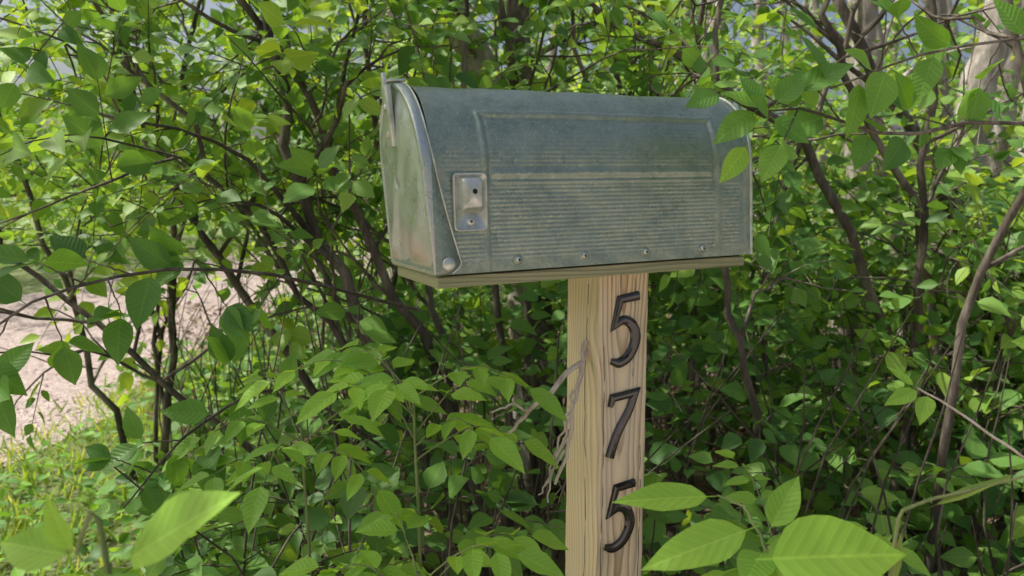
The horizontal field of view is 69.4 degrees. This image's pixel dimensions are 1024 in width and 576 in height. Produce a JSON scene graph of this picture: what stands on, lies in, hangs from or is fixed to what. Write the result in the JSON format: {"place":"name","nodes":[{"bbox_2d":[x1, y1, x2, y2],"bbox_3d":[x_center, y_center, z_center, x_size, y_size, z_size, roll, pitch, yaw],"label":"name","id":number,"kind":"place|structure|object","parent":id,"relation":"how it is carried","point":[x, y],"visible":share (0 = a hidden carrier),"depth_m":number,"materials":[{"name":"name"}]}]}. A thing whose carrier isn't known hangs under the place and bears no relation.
{"place":"outdoors","nodes":[
{"label":"outdoors","id":0,"kind":"place"},
{"bbox_2d":[0,227,370,466],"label":"gravel road","id":1,"kind":"structure","parent":0,"point":[64,389],"depth_m":6.15,"materials":[{"name":"beige gravel"}]},
{"bbox_2d":[0,224,421,436],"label":"overhanging branch","id":2,"kind":"object","parent":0,"point":[160,252],"visible":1,"depth_m":1.04,"materials":[{"name":"green plant"}]},
{"bbox_2d":[0,0,1017,196],"label":"sky","id":3,"kind":"structure","parent":0,"point":[62,67],"materials":[{"name":"white"}]},
{"bbox_2d":[0,197,1023,575],"bbox_3d":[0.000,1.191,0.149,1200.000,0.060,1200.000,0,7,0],"label":"ground","id":4,"kind":"structure","parent":0,"point":[28,283],"depth_m":3.24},
{"bbox_2d":[0,491,240,575],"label":"weed","id":5,"kind":"object","parent":4,"relation":"on","point":[172,524],"visible":1,"depth_m":0.45,"materials":[{"name":"green plant"}]},
{"bbox_2d":[0,325,306,575],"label":"weeds","id":6,"kind":"object","parent":4,"relation":"on","point":[88,483],"visible":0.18,"depth_m":2.88,"materials":[{"name":"green plant"}]},
{"bbox_2d":[0,326,318,575],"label":"grass","id":7,"kind":"structure","parent":4,"relation":"on","point":[16,523],"depth_m":3.19,"materials":[{"name":"green plant"}]},
{"bbox_2d":[0,0,371,487],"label":"shrub","id":8,"kind":"object","parent":4,"relation":"on","point":[169,305],"visible":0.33,"depth_m":2.77,"materials":[{"name":"green plant"}]},
{"bbox_2d":[72,324,386,519],"bbox_3d":[-0.380,0.238,1.356,0.191,0.397,0.768,3,8,25],"label":"overhanging branch","id":9,"kind":"object","parent":8,"relation":"attached to","point":[223,348],"visible":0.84,"depth_m":1.10,"materials":[{"name":"green plant"}]},
{"bbox_2d":[162,369,447,575],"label":"ash seedling","id":10,"kind":"object","parent":4,"relation":"on","point":[255,501],"visible":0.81,"depth_m":1.09,"materials":[{"name":"green plant"}]},
{"bbox_2d":[191,0,491,315],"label":"shrub","id":11,"kind":"object","parent":4,"relation":"on","point":[337,32],"visible":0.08,"depth_m":4.76,"materials":[{"name":"green plant"}]},
{"bbox_2d":[185,0,579,450],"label":"shrub","id":12,"kind":"object","parent":4,"relation":"on","point":[396,280],"visible":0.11,"depth_m":2.92,"materials":[{"name":"green plant"}]},
{"bbox_2d":[0,0,780,575],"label":"shrub","id":13,"kind":"object","parent":4,"relation":"on","point":[182,168],"visible":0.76,"depth_m":1.90,"materials":[{"name":"green plant"}]},
{"bbox_2d":[381,7,405,295],"bbox_3d":[-1.039,-2.413,5.618,1.646,5.807,2.713,1,7,11],"label":"tree","id":14,"kind":"object","parent":4,"relation":"on","point":[387,32],"visible":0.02,"depth_m":5.77,"materials":[{"name":"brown plant"}]},
{"bbox_2d":[367,557,429,575],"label":"ash seedling","id":15,"kind":"object","parent":4,"relation":"on","point":[406,569],"visible":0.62,"depth_m":1.06,"materials":[{"name":"green plant"}]},
{"bbox_2d":[235,338,567,568],"bbox_3d":[-0.157,0.579,1.082,0.463,0.983,0.334,0,7,0],"label":"ash seedling","id":16,"kind":"object","parent":4,"relation":"on","point":[381,392],"visible":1,"depth_m":1.00,"materials":[{"name":"green plant"}]},
{"bbox_2d":[279,508,567,575],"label":"ash seedling","id":17,"kind":"object","parent":4,"relation":"on","point":[526,551],"visible":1,"depth_m":0.96,"materials":[{"name":"green plant"}]},
{"bbox_2d":[435,0,530,490],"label":"tree","id":18,"kind":"object","parent":4,"relation":"on","point":[473,63],"visible":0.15,"depth_m":2.99,"materials":[{"name":"brown plant"}]},
{"bbox_2d":[0,0,1022,334],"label":"background trees","id":19,"kind":"object","parent":4,"relation":"on","point":[760,66],"visible":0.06,"depth_m":12.31,"materials":[{"name":"green plant"}]},
{"bbox_2d":[60,199,1023,575],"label":"undergrowth","id":20,"kind":"object","parent":4,"relation":"on","point":[234,549],"visible":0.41,"depth_m":1.96,"materials":[{"name":"green plant"}]},
{"bbox_2d":[884,336,1023,459],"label":"twig","id":21,"kind":"object","parent":20,"relation":"in","point":[925,406],"visible":1,"depth_m":0.91,"materials":[{"name":"green plant"}]},
{"bbox_2d":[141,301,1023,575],"bbox_3d":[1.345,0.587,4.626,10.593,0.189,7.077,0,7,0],"label":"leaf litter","id":22,"kind":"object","parent":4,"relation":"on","point":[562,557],"visible":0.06,"depth_m":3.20,"materials":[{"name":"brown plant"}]},
{"bbox_2d":[565,273,648,575],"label":"wooden post","id":23,"kind":"object","parent":4,"relation":"on","point":[594,474],"visible":0.93,"depth_m":1.12,"materials":[{"name":"brown wood"}]},
{"bbox_2d":[491,340,588,502],"bbox_3d":[0.050,0.198,1.075,0.162,0.233,0.036,-4,8,-27],"label":"broken branch","id":24,"kind":"object","parent":23,"relation":"attached to","point":[580,363],"visible":0.94,"depth_m":1.08,"materials":[{"name":"grey wood"}]},
{"bbox_2d":[379,72,752,288],"bbox_3d":[0.079,-0.160,1.072,0.535,0.272,0.207,-5,8,-25],"label":"mailbox","id":25,"kind":"object","parent":23,"relation":"on","point":[482,187],"visible":0.98,"depth_m":0.98,"materials":[{"name":"metal"}]},
{"bbox_2d":[379,83,459,277],"bbox_3d":[-0.131,-0.145,0.980,0.055,0.245,0.196,-5,8,-25],"label":"door","id":26,"kind":"structure","parent":25,"relation":"in","point":[419,231],"depth_m":0.92,"materials":[{"name":"metal"}]},
{"bbox_2d":[604,291,640,552],"bbox_3d":[0.168,0.206,1.114,0.063,0.402,0.005,-4,8,-28],"label":"house number","id":27,"kind":"object","parent":23,"relation":"attached to","point":[623,360],"visible":0.98,"depth_m":1.11,"materials":[{"name":"black metal"}]},
{"bbox_2d":[423,0,809,497],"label":"tree","id":28,"kind":"object","parent":4,"relation":"on","point":[514,10],"visible":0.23,"depth_m":3.01,"materials":[{"name":"brown plant"}]},
{"bbox_2d":[375,0,882,471],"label":"shrub","id":29,"kind":"object","parent":4,"relation":"on","point":[559,291],"visible":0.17,"depth_m":2.47,"materials":[{"name":"green plant"}]},
{"bbox_2d":[452,0,843,332],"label":"shrub","id":30,"kind":"object","parent":4,"relation":"on","point":[773,39],"visible":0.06,"depth_m":4.06,"materials":[{"name":"green plant"}]},
{"bbox_2d":[345,0,1023,554],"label":"shrub","id":31,"kind":"object","parent":4,"relation":"on","point":[737,58],"visible":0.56,"depth_m":2.25,"materials":[{"name":"green plant"}]},
{"bbox_2d":[601,26,838,332],"bbox_3d":[1.440,-0.523,4.673,1.738,2.287,1.923,0,7,0],"label":"shrub","id":32,"kind":"object","parent":4,"relation":"on","point":[812,190],"visible":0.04,"depth_m":4.74,"materials":[{"name":"green plant"}]},
{"bbox_2d":[578,0,903,535],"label":"sapling","id":33,"kind":"object","parent":4,"relation":"on","point":[770,247],"visible":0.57,"depth_m":1.85,"materials":[{"name":"green plant"}]},
{"bbox_2d":[612,476,905,575],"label":"sapling","id":34,"kind":"object","parent":4,"relation":"on","point":[819,545],"visible":1,"depth_m":0.67,"materials":[{"name":"green plant"}]},
{"bbox_2d":[502,0,1023,455],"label":"shrub","id":35,"kind":"object","parent":4,"relation":"on","point":[795,182],"visible":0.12,"depth_m":2.81,"materials":[{"name":"green plant"}]},
{"bbox_2d":[690,0,835,87],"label":"tree","id":36,"kind":"object","parent":4,"relation":"on","point":[706,56],"visible":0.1,"depth_m":6.22,"materials":[{"name":"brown plant"}]},
{"bbox_2d":[642,449,930,575],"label":"ash seedling","id":37,"kind":"object","parent":4,"relation":"on","point":[911,558],"visible":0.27,"depth_m":1.15,"materials":[{"name":"green plant"}]},
{"bbox_2d":[731,0,989,294],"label":"tree","id":38,"kind":"object","parent":4,"relation":"on","point":[843,12],"visible":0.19,"depth_m":3.01,"materials":[{"name":"brown plant"}]},
{"bbox_2d":[710,94,1023,574],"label":"shrub","id":39,"kind":"object","parent":4,"relation":"on","point":[978,201],"visible":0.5,"depth_m":2.21,"materials":[{"name":"green plant"}]},
{"bbox_2d":[762,0,990,353],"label":"tree","id":40,"kind":"object","parent":4,"relation":"on","point":[895,27],"visible":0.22,"depth_m":3.79,"materials":[{"name":"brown plant"}]},
{"bbox_2d":[754,41,1023,569],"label":"shrub","id":41,"kind":"object","parent":4,"relation":"on","point":[1011,397],"visible":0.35,"depth_m":2.35,"materials":[{"name":"green plant"}]},
{"bbox_2d":[828,0,953,147],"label":"tree","id":42,"kind":"object","parent":4,"relation":"on","point":[941,5],"visible":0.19,"depth_m":4.22,"materials":[{"name":"brown plant"}]},
{"bbox_2d":[779,39,1023,448],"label":"shrub","id":43,"kind":"object","parent":4,"relation":"on","point":[969,146],"visible":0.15,"depth_m":3.03,"materials":[{"name":"green plant"}]},
{"bbox_2d":[801,0,1023,329],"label":"shrub","id":44,"kind":"object","parent":4,"relation":"on","point":[953,94],"visible":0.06,"depth_m":4.69,"materials":[{"name":"green plant"}]},
{"bbox_2d":[831,0,1023,438],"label":"tree","id":45,"kind":"object","parent":4,"relation":"on","point":[866,14],"visible":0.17,"depth_m":3.40,"materials":[{"name":"brown plant"}]},
{"bbox_2d":[888,475,1023,575],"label":"grass stalk","id":46,"kind":"object","parent":4,"relation":"on","point":[959,494],"depth_m":0.63,"materials":[{"name":"green plant"}]},
{"bbox_2d":[910,0,1023,573],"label":"sapling","id":47,"kind":"object","parent":4,"relation":"on","point":[987,262],"visible":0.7,"depth_m":1.72,"materials":[{"name":"brown plant"}]},
{"bbox_2d":[918,0,1023,453],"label":"tree","id":48,"kind":"object","parent":4,"relation":"on","point":[982,55],"visible":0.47,"depth_m":3.17,"materials":[{"name":"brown plant"}]},
{"bbox_2d":[968,0,1023,367],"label":"tree","id":49,"kind":"object","parent":4,"relation":"on","point":[998,129],"visible":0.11,"depth_m":4.45,"materials":[{"name":"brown plant"}]},
{"bbox_2d":[1007,98,1023,275],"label":"tree","id":50,"kind":"object","parent":4,"relation":"on","point":[1019,149],"visible":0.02,"depth_m":6.39,"materials":[{"name":"brown plant"}]},
{"bbox_2d":[684,59,1023,182],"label":"overhanging branch","id":51,"kind":"object","parent":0,"point":[799,124],"visible":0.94,"depth_m":0.96,"materials":[{"name":"green plant"}]},
{"bbox_2d":[800,0,1023,138],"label":"overhanging branch","id":52,"kind":"object","parent":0,"point":[878,94],"visible":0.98,"depth_m":1.01,"materials":[{"name":"green plant"}]}
]}

